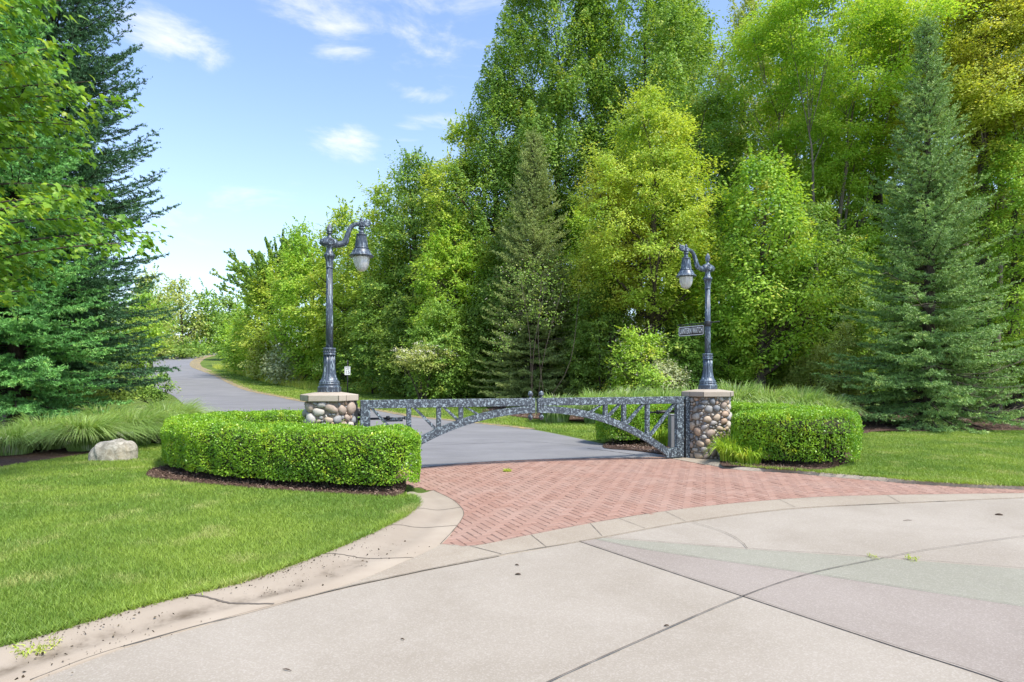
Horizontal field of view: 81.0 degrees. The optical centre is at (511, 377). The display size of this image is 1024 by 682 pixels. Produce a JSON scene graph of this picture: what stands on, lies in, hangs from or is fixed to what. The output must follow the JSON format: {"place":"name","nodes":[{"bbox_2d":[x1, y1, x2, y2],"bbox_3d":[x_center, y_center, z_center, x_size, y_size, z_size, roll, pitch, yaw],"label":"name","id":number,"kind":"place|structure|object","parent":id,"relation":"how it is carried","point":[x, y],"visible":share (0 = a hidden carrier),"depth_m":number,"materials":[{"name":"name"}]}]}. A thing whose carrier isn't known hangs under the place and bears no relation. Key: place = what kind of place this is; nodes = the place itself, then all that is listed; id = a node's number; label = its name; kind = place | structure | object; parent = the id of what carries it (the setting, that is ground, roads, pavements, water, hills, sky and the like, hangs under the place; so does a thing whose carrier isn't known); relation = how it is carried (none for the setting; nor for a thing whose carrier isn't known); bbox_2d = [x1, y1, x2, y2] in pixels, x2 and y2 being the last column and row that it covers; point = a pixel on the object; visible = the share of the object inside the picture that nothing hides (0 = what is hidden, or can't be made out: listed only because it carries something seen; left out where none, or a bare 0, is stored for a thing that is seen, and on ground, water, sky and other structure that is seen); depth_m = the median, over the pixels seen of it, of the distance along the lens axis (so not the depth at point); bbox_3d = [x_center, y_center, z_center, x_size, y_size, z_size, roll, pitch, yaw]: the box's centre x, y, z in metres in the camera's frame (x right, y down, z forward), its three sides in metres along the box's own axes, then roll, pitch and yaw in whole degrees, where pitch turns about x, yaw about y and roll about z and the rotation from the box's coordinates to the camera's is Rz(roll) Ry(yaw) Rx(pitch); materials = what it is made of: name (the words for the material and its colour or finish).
{"place":"outdoors","nodes":[
{"label":"outdoors","id":0,"kind":"place"},
{"bbox_2d":[0,419,66,455],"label":"ornamental grass","id":1,"kind":"object","parent":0,"point":[14,448],"depth_m":11.77,"materials":[{"name":"green plant"}]},
{"bbox_2d":[0,411,85,449],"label":"ornamental grass","id":2,"kind":"object","parent":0,"point":[60,445],"depth_m":12.57,"materials":[{"name":"green plant"}]},
{"bbox_2d":[0,407,160,452],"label":"ornamental grass","id":3,"kind":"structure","parent":0,"point":[77,429],"depth_m":12.27,"materials":[{"name":"green plant"}]},
{"bbox_2d":[127,396,217,438],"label":"ornamental grass","id":4,"kind":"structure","parent":0,"point":[180,408],"depth_m":14.88,"materials":[{"name":"green plant"}]},
{"bbox_2d":[136,353,636,457],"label":"asphalt road","id":5,"kind":"structure","parent":0,"point":[215,392],"depth_m":18.53,"materials":[{"name":"grey asphalt"}]},
{"bbox_2d":[207,370,617,442],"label":"grass","id":6,"kind":"structure","parent":0,"point":[585,430],"depth_m":24.89,"materials":[{"name":"green plant"}]},
{"bbox_2d":[0,443,1023,646],"bbox_3d":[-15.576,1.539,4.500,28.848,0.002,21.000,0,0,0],"label":"lawn","id":7,"kind":"structure","parent":0,"point":[94,515],"depth_m":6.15,"materials":[{"name":"green plant"}]},
{"bbox_2d":[0,408,160,465],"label":"mulch bed","id":8,"kind":"object","parent":7,"relation":"on","point":[34,455],"visible":0.02,"depth_m":11.72,"materials":[{"name":"brown soil"}]},
{"bbox_2d":[0,0,138,426],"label":"spruce tree","id":9,"kind":"object","parent":8,"relation":"on","point":[17,383],"visible":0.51,"depth_m":15.13,"materials":[{"name":"green plant"}]},
{"bbox_2d":[83,355,146,407],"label":"shrub","id":10,"kind":"object","parent":8,"relation":"on","point":[121,395],"visible":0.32,"depth_m":21.75,"materials":[{"name":"green plant"}]},
{"bbox_2d":[59,403,182,445],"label":"ornamental grass","id":11,"kind":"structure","parent":8,"relation":"on","point":[159,418],"depth_m":13.38,"materials":[{"name":"green plant"}]},
{"bbox_2d":[0,408,1023,494],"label":"mulch","id":12,"kind":"object","parent":8,"relation":"on","point":[165,473],"visible":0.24,"depth_m":8.84,"materials":[{"name":"brown soil"}]},
{"bbox_2d":[88,438,137,460],"bbox_3d":[-7.497,1.463,11.280,0.821,0.605,0.612,0,0,0],"label":"boulder","id":13,"kind":"object","parent":7,"relation":"on","point":[117,449],"visible":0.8,"depth_m":11.07,"materials":[{"name":"beige stone"}]},
{"bbox_2d":[147,464,405,495],"bbox_3d":[-3.647,1.531,9.338,5.217,0.001,1.890,0,0,21],"label":"mulch bed","id":14,"kind":"object","parent":7,"relation":"on","point":[335,490],"visible":0.36,"depth_m":8.65,"materials":[{"name":"brown soil"}]},
{"bbox_2d":[32,0,1009,341],"label":"sky","id":15,"kind":"structure","parent":0,"point":[268,112],"materials":[{"name":"blue"}]},
{"bbox_2d":[26,348,1023,492],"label":"ground","id":16,"kind":"structure","parent":0,"point":[208,362],"depth_m":29.85,"materials":[{"name":"green plant"}]},
{"bbox_2d":[0,0,173,307],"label":"maple tree","id":17,"kind":"object","parent":16,"relation":"on","point":[7,140],"visible":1,"depth_m":8.74,"materials":[{"name":"green plant"}]},
{"bbox_2d":[0,0,186,421],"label":"spruce tree","id":18,"kind":"object","parent":16,"relation":"on","point":[81,33],"visible":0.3,"depth_m":17.43,"materials":[{"name":"green plant"}]},
{"bbox_2d":[119,288,177,377],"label":"broadleaf tree","id":19,"kind":"object","parent":16,"relation":"on","point":[154,331],"visible":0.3,"depth_m":44.77,"materials":[{"name":"green plant"}]},
{"bbox_2d":[117,363,182,404],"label":"shrub","id":20,"kind":"object","parent":16,"relation":"on","point":[144,391],"visible":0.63,"depth_m":24.73,"materials":[{"name":"green plant"}]},
{"bbox_2d":[121,263,182,368],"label":"broadleaf tree","id":21,"kind":"object","parent":16,"relation":"on","point":[158,295],"visible":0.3,"depth_m":61.98,"materials":[{"name":"green plant"}]},
{"bbox_2d":[160,273,214,346],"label":"broadleaf tree","id":22,"kind":"object","parent":16,"relation":"on","point":[177,292],"visible":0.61,"depth_m":95.50,"materials":[{"name":"green plant"}]},
{"bbox_2d":[178,277,231,352],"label":"broadleaf tree","id":23,"kind":"object","parent":16,"relation":"on","point":[206,305],"visible":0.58,"depth_m":98.25,"materials":[{"name":"green plant"}]},
{"bbox_2d":[0,490,462,681],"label":"kerb","id":24,"kind":"structure","parent":16,"relation":"on","point":[191,611],"depth_m":4.26,"materials":[{"name":"concrete"}]},
{"bbox_2d":[211,298,264,373],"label":"shrub","id":25,"kind":"object","parent":16,"relation":"on","point":[229,354],"visible":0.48,"depth_m":53.22,"materials":[{"name":"green plant"}]},
{"bbox_2d":[238,323,288,379],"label":"shrub","id":26,"kind":"object","parent":16,"relation":"on","point":[257,356],"visible":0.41,"depth_m":47.12,"materials":[{"name":"green plant"}]},
{"bbox_2d":[226,249,307,374],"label":"broadleaf tree","id":27,"kind":"object","parent":16,"relation":"on","point":[244,343],"visible":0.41,"depth_m":47.91,"materials":[{"name":"green plant"}]},
{"bbox_2d":[209,228,340,373],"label":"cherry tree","id":28,"kind":"object","parent":16,"relation":"on","point":[245,271],"visible":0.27,"depth_m":49.12,"materials":[{"name":"green plant"}]},
{"bbox_2d":[258,335,305,384],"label":"shrub","id":29,"kind":"object","parent":16,"relation":"on","point":[279,368],"visible":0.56,"depth_m":42.75,"materials":[{"name":"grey plant"}]},
{"bbox_2d":[160,407,422,489],"bbox_3d":[-4.012,1.097,10.178,3.620,1.001,6.128,0,0,-25],"label":"clipped hedge","id":30,"kind":"object","parent":16,"relation":"on","point":[260,444],"visible":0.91,"depth_m":8.49,"materials":[{"name":"green plant"}]},
{"bbox_2d":[259,216,344,380],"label":"broadleaf tree","id":31,"kind":"object","parent":16,"relation":"on","point":[286,300],"visible":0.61,"depth_m":42.58,"materials":[{"name":"green plant"}]},
{"bbox_2d":[279,300,340,382],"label":"shrub","id":32,"kind":"object","parent":16,"relation":"on","point":[315,372],"visible":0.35,"depth_m":41.68,"materials":[{"name":"green plant"}]},
{"bbox_2d":[300,392,358,433],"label":"stone pillar","id":33,"kind":"structure","parent":16,"relation":"on","point":[332,407],"depth_m":9.38,"materials":[{"name":"stone"}]},
{"bbox_2d":[317,217,373,391],"bbox_3d":[-2.707,-1.196,9.792,0.894,2.868,0.402,0,0,-18],"label":"lamp post","id":34,"kind":"object","parent":33,"relation":"on","point":[361,255],"visible":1,"depth_m":9.67,"materials":[{"name":"metal"}]},
{"bbox_2d":[292,195,380,381],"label":"broadleaf tree","id":35,"kind":"object","parent":16,"relation":"on","point":[320,319],"visible":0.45,"depth_m":39.99,"materials":[{"name":"green plant"}]},
{"bbox_2d":[353,401,357,425],"bbox_3d":[-2.582,1.000,9.834,0.100,1.240,0.085,0,0,-18],"label":"gate post","id":36,"kind":"object","parent":16,"relation":"on","point":[356,414],"visible":0.07,"depth_m":9.80,"materials":[{"name":"black metal"}]},
{"bbox_2d":[358,391,534,443],"bbox_3d":[-1.067,0.899,10.339,3.103,1.311,0.101,0,0,-18],"label":"gate leaf","id":37,"kind":"object","parent":36,"relation":"attached to","point":[526,405],"visible":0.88,"depth_m":10.29,"materials":[{"name":"black metal"}]},
{"bbox_2d":[190,355,534,428],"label":"road verge","id":38,"kind":"structure","parent":16,"relation":"on","point":[195,363],"depth_m":38.15,"materials":[{"name":"stone"}]},
{"bbox_2d":[336,270,402,393],"bbox_3d":[-8.269,-2.556,35.488,4.634,7.433,4.436,0,0,0],"label":"shrub","id":39,"kind":"object","parent":16,"relation":"on","point":[364,355],"visible":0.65,"depth_m":34.84,"materials":[{"name":"green plant"}]},
{"bbox_2d":[325,168,420,391],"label":"broadleaf tree","id":40,"kind":"object","parent":16,"relation":"on","point":[372,216],"visible":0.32,"depth_m":37.06,"materials":[{"name":"green plant"}]},
{"bbox_2d":[320,254,448,386],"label":"broadleaf tree","id":41,"kind":"object","parent":16,"relation":"on","point":[348,346],"visible":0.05,"depth_m":38.48,"materials":[{"name":"green plant"}]},
{"bbox_2d":[364,283,426,397],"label":"shrub","id":42,"kind":"object","parent":16,"relation":"on","point":[400,311],"visible":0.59,"depth_m":32.38,"materials":[{"name":"green plant"}]},
{"bbox_2d":[355,140,457,383],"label":"broadleaf tree","id":43,"kind":"object","parent":16,"relation":"on","point":[394,227],"visible":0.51,"depth_m":35.07,"materials":[{"name":"green plant"}]},
{"bbox_2d":[389,338,457,398],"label":"flowering shrub","id":44,"kind":"object","parent":16,"relation":"on","point":[424,357],"visible":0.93,"depth_m":27.54,"materials":[{"name":"green plant"}]},
{"bbox_2d":[396,288,487,398],"bbox_3d":[-3.284,-1.417,28.937,4.594,5.758,4.122,0,0,0],"label":"shrub","id":45,"kind":"object","parent":16,"relation":"on","point":[439,388],"visible":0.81,"depth_m":28.25,"materials":[{"name":"green plant"}]},
{"bbox_2d":[398,211,487,398],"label":"broadleaf tree","id":46,"kind":"object","parent":16,"relation":"on","point":[448,255],"visible":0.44,"depth_m":30.40,"materials":[{"name":"green plant"}]},
{"bbox_2d":[401,101,507,396],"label":"maple tree","id":47,"kind":"object","parent":16,"relation":"on","point":[455,133],"visible":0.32,"depth_m":32.71,"materials":[{"name":"green plant"}]},
{"bbox_2d":[431,298,515,398],"bbox_3d":[-1.945,-1.288,29.642,4.542,5.418,4.238,0,0,0],"label":"shrub","id":48,"kind":"object","parent":16,"relation":"on","point":[482,345],"visible":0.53,"depth_m":28.65,"materials":[{"name":"green plant"}]},
{"bbox_2d":[431,38,561,352],"bbox_3d":[-0.780,-8.667,32.938,7.111,19.904,5.857,0,0,0],"label":"maple tree","id":49,"kind":"object","parent":16,"relation":"on","point":[489,146],"visible":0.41,"depth_m":31.71,"materials":[{"name":"green plant"}]},
{"bbox_2d":[212,363,794,398],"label":"meadow grass","id":50,"kind":"structure","parent":16,"relation":"on","point":[305,384],"depth_m":41.28,"materials":[{"name":"green plant"}]},
{"bbox_2d":[482,406,604,423],"bbox_3d":[4.926,1.329,26.955,11.060,0.420,15.764,0,0,30],"label":"mulch bed","id":51,"kind":"object","parent":16,"relation":"on","point":[571,418],"visible":0.05,"depth_m":22.87,"materials":[{"name":"brown wood"}]},
{"bbox_2d":[448,196,604,398],"bbox_3d":[0.585,-3.789,30.081,8.161,10.585,6.986,0,0,0],"label":"broadleaf tree","id":52,"kind":"object","parent":51,"relation":"on","point":[486,294],"visible":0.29,"depth_m":28.75,"materials":[{"name":"green plant"}]},
{"bbox_2d":[477,250,585,414],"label":"broadleaf tree","id":53,"kind":"object","parent":51,"relation":"on","point":[541,277],"visible":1,"depth_m":23.17,"materials":[{"name":"green plant"}]},
{"bbox_2d":[468,126,598,407],"bbox_3d":[1.111,-4.853,27.546,6.186,13.145,5.961,0,0,0],"label":"spruce tree","id":54,"kind":"object","parent":51,"relation":"on","point":[535,246],"visible":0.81,"depth_m":26.84,"materials":[{"name":"green plant"}]},
{"bbox_2d":[540,289,607,397],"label":"shrub","id":55,"kind":"object","parent":51,"relation":"on","point":[558,346],"visible":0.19,"depth_m":28.15,"materials":[{"name":"green plant"}]},
{"bbox_2d":[528,204,622,397],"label":"broadleaf tree","id":56,"kind":"object","parent":51,"relation":"on","point":[574,228],"visible":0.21,"depth_m":28.88,"materials":[{"name":"green plant"}]},
{"bbox_2d":[551,142,645,391],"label":"broadleaf tree","id":57,"kind":"object","parent":51,"relation":"on","point":[582,171],"visible":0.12,"depth_m":30.46,"materials":[{"name":"green plant"}]},
{"bbox_2d":[554,257,646,397],"bbox_3d":[3.877,-1.815,24.849,4.163,6.798,4.324,0,0,0],"label":"shrub","id":58,"kind":"object","parent":51,"relation":"on","point":[589,332],"visible":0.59,"depth_m":24.35,"materials":[{"name":"green plant"}]},
{"bbox_2d":[561,137,664,393],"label":"maple tree","id":59,"kind":"object","parent":51,"relation":"on","point":[621,263],"visible":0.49,"depth_m":24.33,"materials":[{"name":"green plant"}]},
{"bbox_2d":[597,321,677,393],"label":"shrub","id":60,"kind":"object","parent":51,"relation":"on","point":[620,379],"visible":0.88,"depth_m":21.27,"materials":[{"name":"green plant"}]},
{"bbox_2d":[557,61,732,387],"bbox_3d":[5.467,-5.508,24.554,7.369,14.224,7.610,0,0,0],"label":"maple tree","id":61,"kind":"object","parent":51,"relation":"on","point":[660,314],"visible":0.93,"depth_m":23.34,"materials":[{"name":"green plant"}]},
{"bbox_2d":[635,353,692,393],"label":"shrub","id":62,"kind":"object","parent":51,"relation":"on","point":[668,366],"visible":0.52,"depth_m":21.41,"materials":[{"name":"green plant"}]},
{"bbox_2d":[637,314,737,389],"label":"shrub","id":63,"kind":"object","parent":51,"relation":"on","point":[693,341],"visible":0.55,"depth_m":22.15,"materials":[{"name":"green plant"}]},
{"bbox_2d":[642,61,771,335],"bbox_3d":[9.220,-6.667,28.386,6.466,16.263,6.205,0,0,0],"label":"broadleaf tree","id":64,"kind":"object","parent":51,"relation":"on","point":[727,141],"visible":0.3,"depth_m":27.81,"materials":[{"name":"green plant"}]},
{"bbox_2d":[665,176,780,391],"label":"broadleaf tree","id":65,"kind":"object","parent":51,"relation":"on","point":[721,205],"visible":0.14,"depth_m":25.98,"materials":[{"name":"green plant"}]},
{"bbox_2d":[684,307,778,390],"bbox_3d":[8.317,-0.590,23.100,3.836,4.453,3.084,0,0,0],"label":"shrub","id":66,"kind":"object","parent":51,"relation":"on","point":[728,362],"visible":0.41,"depth_m":22.53,"materials":[{"name":"green plant"}]},
{"bbox_2d":[454,0,636,327],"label":"maple tree","id":67,"kind":"object","parent":16,"relation":"on","point":[554,102],"visible":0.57,"depth_m":32.04,"materials":[{"name":"green plant"}]},
{"bbox_2d":[553,0,719,390],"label":"maple tree","id":68,"kind":"object","parent":16,"relation":"on","point":[670,21],"visible":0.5,"depth_m":32.04,"materials":[{"name":"green plant"}]},
{"bbox_2d":[620,0,757,381],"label":"broadleaf tree","id":69,"kind":"object","parent":16,"relation":"on","point":[714,68],"visible":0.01,"depth_m":42.02,"materials":[{"name":"green plant"}]},
{"bbox_2d":[667,457,719,464],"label":"pillar footing slab","id":70,"kind":"structure","parent":16,"relation":"on","point":[701,461],"depth_m":11.41,"materials":[{"name":"beige concrete"}]},
{"bbox_2d":[684,396,689,457],"bbox_3d":[3.446,1.000,11.844,0.101,1.240,0.085,0,0,-18],"label":"gate post","id":71,"kind":"object","parent":70,"relation":"on","point":[687,427],"visible":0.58,"depth_m":11.80,"materials":[{"name":"black metal"}]},
{"bbox_2d":[536,391,684,456],"bbox_3d":[1.930,0.899,11.339,3.103,1.311,0.101,0,0,-18],"label":"gate leaf","id":72,"kind":"object","parent":71,"relation":"attached to","point":[546,405],"visible":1,"depth_m":11.40,"materials":[{"name":"black metal"}]},
{"bbox_2d":[681,389,733,459],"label":"stone pillar","id":73,"kind":"structure","parent":70,"relation":"on","point":[710,414],"depth_m":11.62,"materials":[{"name":"stone"}]},
{"bbox_2d":[676,244,717,388],"bbox_3d":[3.667,-1.196,11.918,0.894,2.868,0.402,0,0,-18],"label":"lamp post","id":74,"kind":"object","parent":73,"relation":"on","point":[686,275],"visible":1,"depth_m":11.91,"materials":[{"name":"metal"}]},
{"bbox_2d":[595,400,864,464],"bbox_3d":[4.709,1.050,12.920,3.340,1.094,5.815,0,0,-32],"label":"clipped hedge","id":75,"kind":"object","parent":16,"relation":"on","point":[781,428],"visible":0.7,"depth_m":10.68,"materials":[{"name":"green plant"}]},
{"bbox_2d":[710,0,794,384],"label":"poplar tree","id":76,"kind":"object","parent":16,"relation":"on","point":[737,16],"visible":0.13,"depth_m":36.24,"materials":[{"name":"green plant"}]},
{"bbox_2d":[733,10,889,386],"bbox_3d":[19.004,-12.369,40.096,11.197,26.556,10.654,0,0,0],"label":"broadleaf tree","id":77,"kind":"object","parent":16,"relation":"on","point":[779,67],"visible":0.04,"depth_m":38.73,"materials":[{"name":"green plant"}]},
{"bbox_2d":[697,0,993,389],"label":"maple tree","id":78,"kind":"object","parent":16,"relation":"on","point":[764,36],"visible":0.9,"depth_m":24.97,"materials":[{"name":"green plant"}]},
{"bbox_2d":[777,206,945,402],"bbox_3d":[16.700,-3.484,30.111,8.407,10.477,7.507,0,0,0],"label":"broadleaf tree","id":79,"kind":"object","parent":16,"relation":"on","point":[902,331],"visible":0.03,"depth_m":28.75,"materials":[{"name":"green plant"}]},
{"bbox_2d":[707,462,1023,489],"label":"kerb","id":80,"kind":"structure","parent":16,"relation":"on","point":[849,476],"depth_m":9.30,"materials":[{"name":"beige concrete"}]},
{"bbox_2d":[812,167,919,408],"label":"broadleaf tree","id":81,"kind":"object","parent":16,"relation":"on","point":[864,225],"visible":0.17,"depth_m":24.83,"materials":[{"name":"green plant"}]},
{"bbox_2d":[787,0,989,402],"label":"broadleaf tree","id":82,"kind":"object","parent":16,"relation":"on","point":[879,198],"visible":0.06,"depth_m":29.45,"materials":[{"name":"green plant"}]},
{"bbox_2d":[858,0,1023,408],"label":"maple tree","id":83,"kind":"object","parent":16,"relation":"on","point":[992,110],"visible":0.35,"depth_m":22.85,"materials":[{"name":"green plant"}]},
{"bbox_2d":[897,221,1023,400],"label":"broadleaf tree","id":84,"kind":"object","parent":16,"relation":"on","point":[1005,275],"visible":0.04,"depth_m":27.33,"materials":[{"name":"green plant"}]},
{"bbox_2d":[32,498,1023,681],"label":"concrete plaza","id":85,"kind":"structure","parent":0,"point":[548,613],"depth_m":3.86,"materials":[{"name":"beige concrete"}]},
{"bbox_2d":[30,490,1023,681],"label":"paving joints","id":86,"kind":"object","parent":85,"relation":"on","point":[664,568],"visible":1,"depth_m":4.76,"materials":[{"name":"concrete"}]},
{"bbox_2d":[282,493,1023,603],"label":"concrete band","id":87,"kind":"object","parent":85,"relation":"on","point":[440,555],"visible":1,"depth_m":6.46,"materials":[{"name":"beige concrete"}]},
{"bbox_2d":[580,539,1023,681],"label":"mauve paving wedge","id":88,"kind":"object","parent":85,"relation":"on","point":[985,637],"visible":1,"depth_m":4.11,"materials":[{"name":"beige concrete"}]},
{"bbox_2d":[597,538,1023,606],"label":"sage paving wedge","id":89,"kind":"object","parent":85,"relation":"on","point":[1002,585],"visible":1,"depth_m":4.97,"materials":[{"name":"grey concrete"}]},
{"bbox_2d":[401,451,663,468],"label":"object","id":90,"kind":"structure","parent":0,"point":[433,461],"depth_m":11.85,"materials":[{"name":"grey concrete"}]},
{"bbox_2d":[398,454,1023,545],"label":"brick paving","id":91,"kind":"structure","parent":0,"point":[667,483],"depth_m":8.51,"materials":[{"name":"red brick"}]},
{"bbox_2d":[717,379,773,402],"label":"ornamental grass","id":92,"kind":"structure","parent":0,"point":[744,393],"depth_m":18.67,"materials":[{"name":"green plant"}]},
{"bbox_2d":[808,430,1023,485],"bbox_3d":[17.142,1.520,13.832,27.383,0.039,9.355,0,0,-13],"label":"lawn","id":93,"kind":"structure","parent":0,"point":[947,453],"depth_m":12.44,"materials":[{"name":"green plant"}]},
{"bbox_2d":[720,446,851,469],"bbox_3d":[5.801,1.532,12.396,2.238,0.001,5.630,0,0,32],"label":"mulch bed","id":94,"kind":"object","parent":93,"relation":"on","point":[826,465],"visible":0.18,"depth_m":10.54,"materials":[{"name":"brown soil"}]},
{"bbox_2d":[859,411,1023,432],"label":"mulch bed","id":95,"kind":"object","parent":93,"relation":"on","point":[893,428],"visible":0.17,"depth_m":18.28,"materials":[{"name":"brown soil"}]},
{"bbox_2d":[686,141,855,390],"bbox_3d":[9.347,-3.481,22.229,5.353,10.276,5.530,0,0,0],"label":"broadleaf tree","id":96,"kind":"object","parent":95,"relation":"on","point":[764,298],"visible":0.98,"depth_m":21.42,"materials":[{"name":"green plant"}]},
{"bbox_2d":[725,313,822,392],"bbox_3d":[10.215,-0.483,23.427,3.681,4.217,3.598,0,0,43],"label":"shrub","id":97,"kind":"object","parent":95,"relation":"on","point":[771,383],"visible":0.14,"depth_m":22.72,"materials":[{"name":"green plant"}]},
{"bbox_2d":[738,186,886,394],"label":"broadleaf tree","id":98,"kind":"object","parent":95,"relation":"on","point":[838,257],"visible":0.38,"depth_m":22.54,"materials":[{"name":"green plant"}]},
{"bbox_2d":[782,342,861,406],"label":"shrub","id":99,"kind":"object","parent":95,"relation":"on","point":[802,370],"visible":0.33,"depth_m":21.36,"materials":[{"name":"green plant"}]},
{"bbox_2d":[804,311,874,402],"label":"shrub","id":100,"kind":"object","parent":95,"relation":"on","point":[836,385],"visible":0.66,"depth_m":20.34,"materials":[{"name":"green plant"}]},
{"bbox_2d":[810,13,1023,434],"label":"spruce tree","id":101,"kind":"object","parent":95,"relation":"on","point":[933,383],"visible":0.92,"depth_m":18.00,"materials":[{"name":"green plant"}]},
{"bbox_2d":[901,0,1023,413],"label":"maple tree","id":102,"kind":"object","parent":95,"relation":"on","point":[984,51],"visible":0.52,"depth_m":22.91,"materials":[{"name":"green plant"}]},
{"bbox_2d":[914,120,1023,415],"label":"broadleaf tree","id":103,"kind":"object","parent":95,"relation":"on","point":[1013,332],"visible":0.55,"depth_m":22.11,"materials":[{"name":"green plant"}]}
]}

